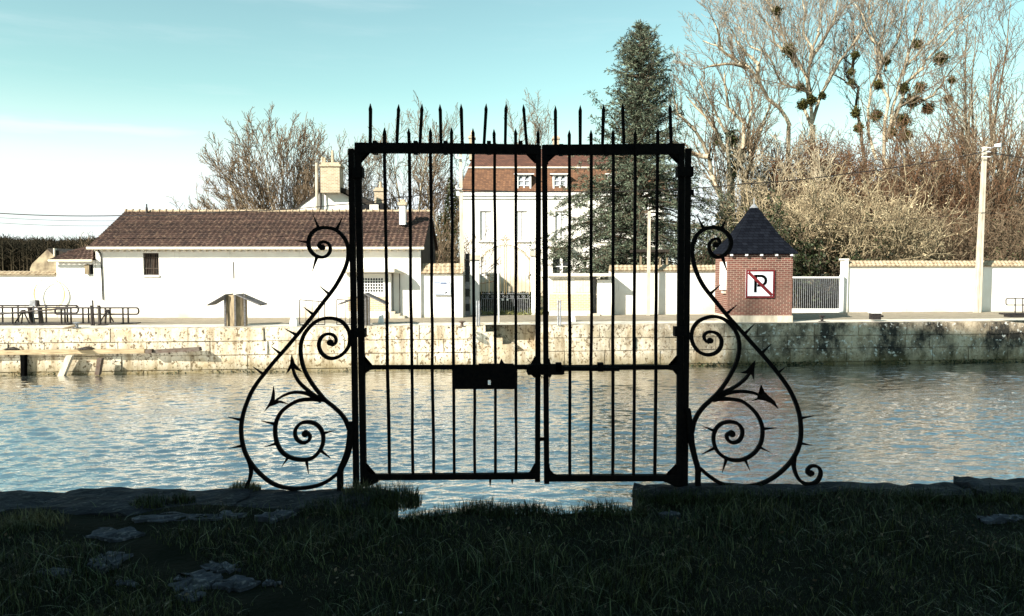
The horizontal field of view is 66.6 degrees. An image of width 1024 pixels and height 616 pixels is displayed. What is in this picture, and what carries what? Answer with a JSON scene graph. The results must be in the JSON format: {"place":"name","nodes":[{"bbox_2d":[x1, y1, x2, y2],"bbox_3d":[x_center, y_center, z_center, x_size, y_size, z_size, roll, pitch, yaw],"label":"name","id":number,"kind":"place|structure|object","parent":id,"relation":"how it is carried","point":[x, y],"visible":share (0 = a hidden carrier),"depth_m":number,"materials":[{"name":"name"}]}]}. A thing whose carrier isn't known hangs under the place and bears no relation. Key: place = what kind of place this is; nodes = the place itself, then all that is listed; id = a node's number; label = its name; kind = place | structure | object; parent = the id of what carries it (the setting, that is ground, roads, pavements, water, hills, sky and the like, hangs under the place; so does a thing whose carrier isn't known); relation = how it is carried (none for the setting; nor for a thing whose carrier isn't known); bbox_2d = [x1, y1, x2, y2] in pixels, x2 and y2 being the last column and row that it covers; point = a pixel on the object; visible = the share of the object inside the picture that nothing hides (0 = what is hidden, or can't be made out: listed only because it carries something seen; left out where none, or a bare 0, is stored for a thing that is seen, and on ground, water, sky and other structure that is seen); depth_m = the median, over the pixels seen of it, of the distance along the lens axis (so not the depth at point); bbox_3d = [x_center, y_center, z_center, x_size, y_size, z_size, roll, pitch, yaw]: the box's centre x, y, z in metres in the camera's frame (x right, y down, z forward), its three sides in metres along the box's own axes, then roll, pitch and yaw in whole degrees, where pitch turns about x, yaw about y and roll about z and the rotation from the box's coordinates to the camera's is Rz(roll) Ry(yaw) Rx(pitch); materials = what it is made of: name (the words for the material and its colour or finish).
{"place":"outdoors","nodes":[
{"label":"outdoors","id":0,"kind":"place"},
{"bbox_2d":[0,271,57,317],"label":"garden wall","id":1,"kind":"structure","parent":0,"point":[17,287],"depth_m":35.61,"materials":[{"name":"paint"}]},
{"bbox_2d":[0,362,1023,517],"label":"water","id":2,"kind":"structure","parent":0,"point":[919,423],"depth_m":19.87,"materials":[{"name":"blue liquid"}]},
{"bbox_2d":[0,483,1023,615],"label":"ground","id":3,"kind":"structure","parent":0,"point":[269,601],"depth_m":4.17,"materials":[{"name":"plant"}]},
{"bbox_2d":[0,490,62,511],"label":"kerb stone","id":4,"kind":"object","parent":3,"relation":"on","point":[22,499],"visible":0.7,"depth_m":5.33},
{"bbox_2d":[0,504,72,532],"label":"grass tuft","id":5,"kind":"object","parent":3,"relation":"on","point":[21,522],"visible":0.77,"depth_m":4.77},
{"bbox_2d":[86,551,132,573],"bbox_3d":[-2.191,1.406,4.217,0.210,0.116,0.257,0,3,0],"label":"flagstone","id":6,"kind":"object","parent":3,"relation":"on","point":[119,557],"visible":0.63,"depth_m":4.19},
{"bbox_2d":[85,526,145,542],"bbox_3d":[-2.341,1.382,4.641,0.342,0.116,0.218,0,3,0],"label":"flagstone","id":7,"kind":"object","parent":3,"relation":"on","point":[109,534],"visible":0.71,"depth_m":4.61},
{"bbox_2d":[33,487,260,515],"bbox_3d":[-2.488,2.037,5.344,1.390,1.528,0.584,0,3,0],"label":"kerb stone","id":8,"kind":"object","parent":3,"relation":"on","point":[110,500],"visible":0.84,"depth_m":5.27,"materials":[{"name":"stone"}]},
{"bbox_2d":[125,492,172,508],"bbox_3d":[-2.414,1.268,5.197,0.316,0.099,0.246,0,3,0],"label":"grass tuft","id":9,"kind":"object","parent":8,"relation":"on","point":[147,502],"visible":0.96,"depth_m":5.16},
{"bbox_2d":[131,510,246,522],"bbox_3d":[-2.030,1.359,4.916,0.691,0.130,0.220,0,3,0],"label":"flagstone","id":10,"kind":"object","parent":3,"relation":"on","point":[153,518],"visible":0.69,"depth_m":4.88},
{"bbox_2d":[168,569,222,591],"bbox_3d":[-1.606,1.421,3.955,0.250,0.116,0.262,0,3,0],"label":"flagstone","id":11,"kind":"object","parent":3,"relation":"on","point":[204,578],"visible":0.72,"depth_m":3.94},
{"bbox_2d":[200,561,240,573],"bbox_3d":[-1.530,1.412,4.122,0.241,0.114,0.136,2,4,29],"label":"flagstone","id":12,"kind":"object","parent":3,"relation":"on","point":[217,568],"visible":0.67,"depth_m":4.11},
{"bbox_2d":[212,575,260,592],"bbox_3d":[-1.395,1.423,3.929,0.217,0.115,0.158,1,4,24],"label":"flagstone","id":13,"kind":"object","parent":3,"relation":"on","point":[238,583],"visible":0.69,"depth_m":3.90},
{"bbox_2d":[254,508,298,523],"bbox_3d":[-1.483,1.356,4.968,0.169,0.130,0.268,2,4,35],"label":"flagstone","id":14,"kind":"object","parent":3,"relation":"on","point":[264,516],"visible":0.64,"depth_m":4.91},
{"bbox_2d":[236,488,397,517],"bbox_3d":[-1.326,2.040,5.377,1.050,1.518,0.560,0,3,0],"label":"kerb stone","id":15,"kind":"object","parent":3,"relation":"on","point":[276,498],"visible":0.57,"depth_m":5.32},
{"bbox_2d":[228,215,353,490],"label":"scroll wing","id":16,"kind":"structure","parent":15,"relation":"on","point":[319,397],"depth_m":5.48,"materials":[{"name":"metal"}]},
{"bbox_2d":[348,149,366,489],"bbox_3d":[-1.078,0.106,5.465,0.106,2.415,0.080,0,3,0],"label":"gate post","id":17,"kind":"object","parent":15,"relation":"on","point":[354,172],"visible":0.89,"depth_m":5.44,"materials":[{"name":"black metal"}]},
{"bbox_2d":[354,104,540,486],"bbox_3d":[-0.442,-0.070,5.453,1.287,2.686,0.067,0,3,0],"label":"gate leaf","id":18,"kind":"object","parent":17,"relation":"attached to","point":[474,376],"visible":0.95,"depth_m":5.45,"materials":[{"name":"black metal"}]},
{"bbox_2d":[526,358,619,440],"bbox_3d":[0.422,0.639,5.444,0.652,0.594,0.082,0,3,0],"label":"gate latch","id":19,"kind":"object","parent":18,"relation":"attached to","point":[549,369],"visible":1,"depth_m":5.41,"materials":[{"name":"black metal"}]},
{"bbox_2d":[340,478,387,496],"bbox_3d":[-1.056,1.234,5.462,0.411,0.137,0.337,0,3,0],"label":"grass tuft","id":20,"kind":"object","parent":15,"relation":"on","point":[358,489],"visible":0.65,"depth_m":5.43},
{"bbox_2d":[366,475,426,511],"bbox_3d":[-0.783,1.218,5.188,0.467,0.202,0.436,0,3,0],"label":"grass tuft","id":21,"kind":"object","parent":15,"relation":"on","point":[407,498],"visible":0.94,"depth_m":5.14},
{"bbox_2d":[298,492,388,518],"bbox_3d":[-1.101,1.258,5.071,0.599,0.134,0.517,0,3,0],"label":"grass tuft","id":22,"kind":"object","parent":3,"relation":"on","point":[343,503],"visible":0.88,"depth_m":5.06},
{"bbox_2d":[478,499,522,518],"bbox_3d":[-0.080,1.269,4.967,0.308,0.124,0.261,-1,3,-11],"label":"grass tuft","id":23,"kind":"object","parent":3,"relation":"on","point":[507,512],"visible":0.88,"depth_m":4.95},
{"bbox_2d":[363,486,652,525],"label":"edge grass","id":24,"kind":"structure","parent":3,"relation":"on","point":[436,512],"depth_m":5.02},
{"bbox_2d":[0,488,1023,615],"bbox_3d":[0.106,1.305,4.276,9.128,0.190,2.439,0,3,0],"label":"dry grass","id":25,"kind":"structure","parent":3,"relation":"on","point":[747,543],"depth_m":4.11,"materials":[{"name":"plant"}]},
{"bbox_2d":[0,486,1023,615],"bbox_3d":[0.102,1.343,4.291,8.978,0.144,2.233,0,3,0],"label":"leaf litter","id":26,"kind":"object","parent":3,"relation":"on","point":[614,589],"visible":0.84,"depth_m":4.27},
{"bbox_2d":[656,486,695,505],"bbox_3d":[1.123,1.255,5.297,0.305,0.114,0.278,0,3,0],"label":"grass tuft","id":27,"kind":"object","parent":3,"relation":"on","point":[674,496],"visible":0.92,"depth_m":5.26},
{"bbox_2d":[632,481,973,508],"bbox_3d":[2.022,2.014,5.538,2.342,1.552,0.328,0,3,0],"label":"kerb stone","id":28,"kind":"object","parent":3,"relation":"on","point":[833,485],"visible":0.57,"depth_m":5.47,"materials":[{"name":"stone"}]},
{"bbox_2d":[673,148,693,485],"bbox_3d":[1.198,0.105,5.465,0.125,2.416,0.080,0,3,0],"label":"gate post","id":29,"kind":"object","parent":28,"relation":"on","point":[686,171],"visible":0.91,"depth_m":5.43,"materials":[{"name":"black metal"}]},
{"bbox_2d":[542,103,684,486],"bbox_3d":[0.705,-0.075,5.455,0.997,2.678,0.064,0,3,0],"label":"gate leaf","id":30,"kind":"object","parent":29,"relation":"attached to","point":[675,152],"visible":0.99,"depth_m":5.44,"materials":[{"name":"black metal"}]},
{"bbox_2d":[686,216,822,485],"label":"scroll wing","id":31,"kind":"structure","parent":28,"relation":"on","point":[720,393],"depth_m":5.48,"materials":[{"name":"metal"}]},
{"bbox_2d":[627,480,1023,503],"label":"kerb grass","id":32,"kind":"structure","parent":3,"relation":"on","point":[919,496],"depth_m":5.31,"materials":[{"name":"plant"}]},
{"bbox_2d":[953,476,1023,498],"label":"kerb stone","id":33,"kind":"object","parent":3,"relation":"on","point":[967,482],"visible":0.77,"depth_m":5.50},
{"bbox_2d":[976,514,1023,523],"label":"flagstone","id":34,"kind":"object","parent":3,"relation":"on","point":[993,519],"visible":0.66,"depth_m":4.89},
{"bbox_2d":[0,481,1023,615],"bbox_3d":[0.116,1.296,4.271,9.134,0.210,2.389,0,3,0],"label":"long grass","id":35,"kind":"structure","parent":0,"point":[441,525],"depth_m":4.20,"materials":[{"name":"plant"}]},
{"bbox_2d":[0,311,1023,325],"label":"road","id":36,"kind":"structure","parent":0,"point":[796,316],"depth_m":35.02,"materials":[{"name":"asphalt"}]},
{"bbox_2d":[421,263,462,316],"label":"garden wall","id":37,"kind":"structure","parent":36,"relation":"on","point":[441,303],"depth_m":35.65,"materials":[{"name":"paint"}]},
{"bbox_2d":[455,154,464,316],"bbox_3d":[-2.385,-3.423,36.101,0.416,7.671,0.373,0,3,0],"label":"utility pole","id":38,"kind":"object","parent":36,"relation":"on","point":[460,188],"visible":0.8,"depth_m":36.05,"materials":[{"name":"concrete"}]},
{"bbox_2d":[0,189,455,215],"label":"overhead cable","id":39,"kind":"object","parent":38,"relation":"attached to","point":[217,212],"visible":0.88,"depth_m":34.77,"materials":[{"name":"metal"}]},
{"bbox_2d":[646,211,650,314],"bbox_3d":[6.484,-2.111,37.020,0.161,4.947,0.161,0,3,0],"label":"utility pole","id":40,"kind":"object","parent":36,"relation":"on","point":[648,267],"visible":1,"depth_m":36.97,"materials":[{"name":"concrete"}]},
{"bbox_2d":[609,265,714,314],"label":"garden wall","id":41,"kind":"structure","parent":36,"relation":"on","point":[701,302],"depth_m":37.74,"materials":[{"name":"paint"}]},
{"bbox_2d":[973,143,1001,312],"bbox_3d":[23.615,-3.929,38.844,0.481,8.371,1.099,-2,4,-26],"label":"utility pole","id":42,"kind":"object","parent":36,"relation":"on","point":[977,303],"visible":1,"depth_m":39.12,"materials":[{"name":"concrete"}]},
{"bbox_2d":[462,151,985,191],"bbox_3d":[10.579,-6.575,37.245,26.058,2.272,0.226,0,3,-6],"label":"overhead cable","id":43,"kind":"object","parent":42,"relation":"attached to","point":[735,184],"visible":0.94,"depth_m":37.31,"materials":[{"name":"metal"}]},
{"bbox_2d":[0,318,1023,328],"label":"quay pavement","id":44,"kind":"structure","parent":0,"point":[467,323],"depth_m":32.17,"materials":[{"name":"stone"}]},
{"bbox_2d":[0,322,140,325],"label":"lock footbridge","id":45,"kind":"object","parent":44,"relation":"on","point":[38,323],"visible":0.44,"depth_m":31.44,"materials":[{"name":"metal"}]},
{"bbox_2d":[54,307,139,322],"bbox_3d":[-17.010,0.321,31.969,3.499,0.722,0.072,0,3,0],"label":"guard railing","id":46,"kind":"object","parent":45,"relation":"on","point":[104,308],"visible":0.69,"depth_m":31.94,"materials":[{"name":"metal"}]},
{"bbox_2d":[207,293,266,325],"bbox_3d":[-10.812,0.070,30.878,2.051,1.266,1.150,0,3,0],"label":"information shelter","id":47,"kind":"object","parent":44,"relation":"on","point":[235,309],"visible":1,"depth_m":30.70,"materials":[{"name":"brown wood"}]},
{"bbox_2d":[713,199,797,321],"bbox_3d":[10.470,-2.119,33.884,3.037,5.317,2.420,0,3,0],"label":"brick kiosk","id":48,"kind":"object","parent":44,"relation":"on","point":[760,242],"visible":0.94,"depth_m":32.94,"materials":[{"name":"brick"}]},
{"bbox_2d":[745,270,774,297],"bbox_3d":[10.452,-1.019,32.853,1.217,1.179,0.044,0,3,0],"label":"parking sign","id":49,"kind":"object","parent":48,"relation":"attached to","point":[760,283],"visible":1,"depth_m":32.84,"materials":[{"name":"metal"}]},
{"bbox_2d":[0,0,1023,264],"label":"sky","id":50,"kind":"structure","parent":0,"point":[107,107],"materials":[{"name":"blue"}]},
{"bbox_2d":[419,296,838,325],"bbox_3d":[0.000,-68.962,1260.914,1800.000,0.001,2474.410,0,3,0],"label":"ground","id":51,"kind":"structure","parent":0,"point":[596,308],"depth_m":43.35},
{"bbox_2d":[0,233,95,270],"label":"distant wood","id":52,"kind":"object","parent":51,"relation":"on","point":[18,253],"visible":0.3,"depth_m":138.45,"materials":[{"name":"plant"}]},
{"bbox_2d":[30,248,73,270],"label":"barn","id":53,"kind":"structure","parent":51,"relation":"on","point":[41,263],"depth_m":59.90,"materials":[{"name":"paint"}]},
{"bbox_2d":[48,245,97,317],"bbox_3d":[-19.916,-1.330,36.824,2.005,3.410,3.320,0,3,0],"label":"annex","id":54,"kind":"object","parent":51,"relation":"on","point":[76,273],"visible":0.82,"depth_m":35.50,"materials":[{"name":"paint"}]},
{"bbox_2d":[86,200,437,317],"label":"long building","id":55,"kind":"structure","parent":51,"relation":"on","point":[182,266],"depth_m":35.52,"materials":[{"name":"white paint"}]},
{"bbox_2d":[142,253,159,276],"bbox_3d":[-16.404,-1.959,35.526,0.769,1.088,0.280,0,3,0],"label":"window","id":56,"kind":"structure","parent":55,"relation":"in","point":[151,260],"depth_m":35.53,"materials":[{"name":"wood"}]},
{"bbox_2d":[187,103,348,209],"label":"bare tree","id":57,"kind":"object","parent":51,"relation":"on","point":[306,177],"visible":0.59,"depth_m":56.89,"materials":[{"name":"brown plant"}]},
{"bbox_2d":[293,150,387,209],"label":"gabled house","id":58,"kind":"structure","parent":51,"relation":"on","point":[332,190],"depth_m":49.41,"materials":[{"name":"paint"}]},
{"bbox_2d":[289,128,401,209],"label":"bare tree","id":59,"kind":"object","parent":51,"relation":"on","point":[364,187],"visible":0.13,"depth_m":61.92,"materials":[{"name":"brown plant"}]},
{"bbox_2d":[340,269,405,317],"bbox_3d":[-6.224,-0.650,35.515,2.804,2.290,1.750,0,3,0],"label":"cabin","id":60,"kind":"object","parent":51,"relation":"on","point":[374,283],"visible":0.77,"depth_m":35.14,"materials":[{"name":"paint"}]},
{"bbox_2d":[348,90,459,246],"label":"bare tree","id":61,"kind":"object","parent":51,"relation":"on","point":[424,167],"visible":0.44,"depth_m":64.68,"materials":[{"name":"brown plant"}]},
{"bbox_2d":[404,134,468,260],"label":"ivy clad tree","id":62,"kind":"object","parent":51,"relation":"on","point":[445,222],"visible":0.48,"depth_m":63.20,"materials":[{"name":"green plant"}]},
{"bbox_2d":[465,253,469,315],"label":"banded column","id":63,"kind":"structure","parent":51,"relation":"on","point":[467,284],"depth_m":36.41,"materials":[{"name":"black stone"}]},
{"bbox_2d":[434,211,501,283],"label":"bush","id":64,"kind":"object","parent":51,"relation":"on","point":[439,255],"visible":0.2,"depth_m":45.40,"materials":[{"name":"brown plant"}]},
{"bbox_2d":[470,255,480,314],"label":"gate pier","id":65,"kind":"structure","parent":51,"relation":"on","point":[477,276],"depth_m":37.35,"materials":[{"name":"paint"}]},
{"bbox_2d":[481,235,529,314],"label":"ornate gate","id":66,"kind":"structure","parent":51,"relation":"on","point":[511,296],"depth_m":37.59,"materials":[{"name":"metal"}]},
{"bbox_2d":[480,291,530,310],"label":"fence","id":67,"kind":"object","parent":51,"relation":"on","point":[520,304],"visible":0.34,"depth_m":40.76,"materials":[{"name":"black metal"}]},
{"bbox_2d":[0,321,1023,375],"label":"quay wall","id":68,"kind":"structure","parent":51,"relation":"on","point":[228,349],"depth_m":31.30,"materials":[{"name":"stone"}]},
{"bbox_2d":[0,346,201,375],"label":"fender beam","id":69,"kind":"structure","parent":68,"relation":"attached to","point":[65,366],"depth_m":29.27,"materials":[{"name":"wood"}]},
{"bbox_2d":[8,357,1023,375],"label":"waterline weed","id":70,"kind":"object","parent":68,"relation":"attached to","point":[714,364],"visible":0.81,"depth_m":32.28,"materials":[{"name":"green plant"}]},
{"bbox_2d":[500,88,557,148],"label":"bare tree","id":71,"kind":"object","parent":51,"relation":"on","point":[535,123],"visible":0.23,"depth_m":76.92,"materials":[{"name":"grey plant"}]},
{"bbox_2d":[456,131,670,295],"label":"mansion","id":72,"kind":"structure","parent":51,"relation":"on","point":[557,170],"depth_m":59.83,"materials":[{"name":"white paint"}]},
{"bbox_2d":[478,211,493,241],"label":"window","id":73,"kind":"structure","parent":72,"relation":"in","point":[485,216],"depth_m":59.86,"materials":[{"name":"white paint"}]},
{"bbox_2d":[517,211,529,241],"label":"window","id":74,"kind":"structure","parent":72,"relation":"in","point":[521,215],"depth_m":59.86,"materials":[{"name":"white paint"}]},
{"bbox_2d":[548,273,611,315],"bbox_3d":[3.180,-0.617,37.200,3.108,2.071,1.050,0,3,0],"label":"cabin","id":75,"kind":"object","parent":51,"relation":"on","point":[580,291],"visible":0.88,"depth_m":36.94,"materials":[{"name":"paint"}]},
{"bbox_2d":[526,19,734,301],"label":"blue cedar","id":76,"kind":"object","parent":51,"relation":"on","point":[644,117],"visible":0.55,"depth_m":45.62,"materials":[{"name":"green plant"}]},
{"bbox_2d":[632,231,725,264],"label":"evergreen shrub","id":77,"kind":"object","parent":51,"relation":"on","point":[705,260],"visible":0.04,"depth_m":41.46,"materials":[{"name":"green plant"}]},
{"bbox_2d":[672,197,774,264],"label":"ivy mound","id":78,"kind":"object","parent":51,"relation":"on","point":[728,219],"visible":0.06,"depth_m":46.88,"materials":[{"name":"green plant"}]},
{"bbox_2d":[650,23,805,239],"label":"bare tree","id":79,"kind":"object","parent":51,"relation":"on","point":[746,144],"visible":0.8,"depth_m":54.16,"materials":[{"name":"brown plant"}]},
{"bbox_2d":[671,0,797,164],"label":"bare tree","id":80,"kind":"object","parent":51,"relation":"on","point":[725,20],"visible":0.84,"depth_m":58.51,"materials":[{"name":"beige plant"}]},
{"bbox_2d":[697,124,853,235],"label":"bare tree","id":81,"kind":"object","parent":51,"relation":"on","point":[815,172],"visible":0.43,"depth_m":49.78,"materials":[{"name":"brown plant"}]},
{"bbox_2d":[691,122,865,221],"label":"russet shrub","id":82,"kind":"object","parent":51,"relation":"on","point":[775,168],"visible":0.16,"depth_m":54.57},
{"bbox_2d":[692,151,880,261],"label":"cream shrub","id":83,"kind":"object","parent":51,"relation":"on","point":[743,202],"visible":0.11,"depth_m":47.34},
{"bbox_2d":[708,0,905,167],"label":"mistletoe tree","id":84,"kind":"object","parent":51,"relation":"on","point":[798,65],"visible":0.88,"depth_m":62.30,"materials":[{"name":"brown plant"}]},
{"bbox_2d":[792,275,843,311],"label":"white gate","id":85,"kind":"structure","parent":51,"relation":"on","point":[841,287],"depth_m":39.35,"materials":[{"name":"metal"}]},
{"bbox_2d":[798,252,854,308],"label":"scrub","id":86,"kind":"object","parent":51,"relation":"on","point":[836,295],"visible":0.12,"depth_m":43.08,"materials":[{"name":"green plant"}]},
{"bbox_2d":[763,181,896,308],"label":"evergreen shrub","id":87,"kind":"object","parent":51,"relation":"on","point":[803,260],"visible":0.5,"depth_m":42.09,"materials":[{"name":"green plant"}]},
{"bbox_2d":[750,99,926,222],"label":"russet shrub","id":88,"kind":"object","parent":51,"relation":"on","point":[844,151],"visible":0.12,"depth_m":54.63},
{"bbox_2d":[735,95,945,214],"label":"russet shrub","id":89,"kind":"object","parent":51,"relation":"on","point":[887,120],"visible":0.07,"depth_m":55.36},
{"bbox_2d":[711,147,971,307],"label":"cream shrub","id":90,"kind":"object","parent":51,"relation":"on","point":[832,214],"visible":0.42,"depth_m":43.31,"materials":[{"name":"plant"}]},
{"bbox_2d":[813,8,894,182],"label":"bare tree","id":91,"kind":"object","parent":51,"relation":"on","point":[853,63],"visible":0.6,"depth_m":64.97,"materials":[{"name":"grey plant"}]},
{"bbox_2d":[787,144,925,242],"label":"thicket","id":92,"kind":"object","parent":51,"relation":"on","point":[847,171],"visible":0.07,"depth_m":51.44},
{"bbox_2d":[777,160,967,260],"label":"cream shrub","id":93,"kind":"object","parent":51,"relation":"on","point":[914,241],"visible":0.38,"depth_m":43.55,"materials":[{"name":"plant"}]},
{"bbox_2d":[773,122,980,249],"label":"russet shrub","id":94,"kind":"object","parent":51,"relation":"on","point":[939,146],"visible":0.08,"depth_m":53.77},
{"bbox_2d":[823,0,983,170],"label":"mistletoe tree","id":95,"kind":"object","parent":51,"relation":"on","point":[879,55],"visible":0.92,"depth_m":61.73,"materials":[{"name":"brown plant"}]},
{"bbox_2d":[843,134,993,249],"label":"thicket","id":96,"kind":"object","parent":51,"relation":"on","point":[894,177],"visible":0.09,"depth_m":52.69,"materials":[{"name":"brown plant"}]},
{"bbox_2d":[880,82,966,206],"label":"young tree","id":97,"kind":"object","parent":51,"relation":"on","point":[953,110],"visible":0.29,"depth_m":54.33,"materials":[{"name":"brown plant"}]},
{"bbox_2d":[877,95,982,226],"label":"young tree","id":98,"kind":"object","parent":51,"relation":"on","point":[961,132],"visible":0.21,"depth_m":55.32,"materials":[{"name":"brown plant"}]},
{"bbox_2d":[839,259,1023,311],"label":"garden wall","id":99,"kind":"structure","parent":51,"relation":"on","point":[907,286],"depth_m":39.86,"materials":[{"name":"paint"}]},
{"bbox_2d":[854,0,1023,204],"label":"bare tree","id":100,"kind":"object","parent":51,"relation":"on","point":[973,60],"visible":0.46,"depth_m":66.78,"materials":[{"name":"brown plant"}]},
{"bbox_2d":[864,125,1023,256],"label":"thicket","id":101,"kind":"object","parent":51,"relation":"on","point":[969,172],"visible":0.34,"depth_m":51.68,"materials":[{"name":"plant"}]},
{"bbox_2d":[887,191,1023,260],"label":"thicket","id":102,"kind":"object","parent":51,"relation":"on","point":[958,252],"visible":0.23,"depth_m":45.64,"materials":[{"name":"brown plant"}]},
{"bbox_2d":[892,135,1023,248],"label":"thicket","id":103,"kind":"object","parent":51,"relation":"on","point":[1021,188],"visible":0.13,"depth_m":53.32,"materials":[{"name":"brown plant"}]},
{"bbox_2d":[898,0,1023,212],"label":"bare tree","id":104,"kind":"object","parent":51,"relation":"on","point":[991,99],"visible":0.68,"depth_m":56.10,"materials":[{"name":"brown plant"}]},
{"bbox_2d":[916,98,1021,230],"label":"young tree","id":105,"kind":"object","parent":51,"relation":"on","point":[983,138],"visible":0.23,"depth_m":56.45,"materials":[{"name":"brown plant"}]},
{"bbox_2d":[919,179,1023,260],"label":"thicket","id":106,"kind":"object","parent":51,"relation":"on","point":[1004,248],"visible":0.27,"depth_m":46.57,"materials":[{"name":"brown plant"}]},
{"bbox_2d":[925,76,1023,242],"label":"young tree","id":107,"kind":"object","parent":51,"relation":"on","point":[976,128],"visible":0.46,"depth_m":53.20,"materials":[{"name":"brown plant"}]},
{"bbox_2d":[943,63,1023,251],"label":"young tree","id":108,"kind":"object","parent":51,"relation":"on","point":[1008,148],"visible":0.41,"depth_m":52.53,"materials":[{"name":"brown plant"}]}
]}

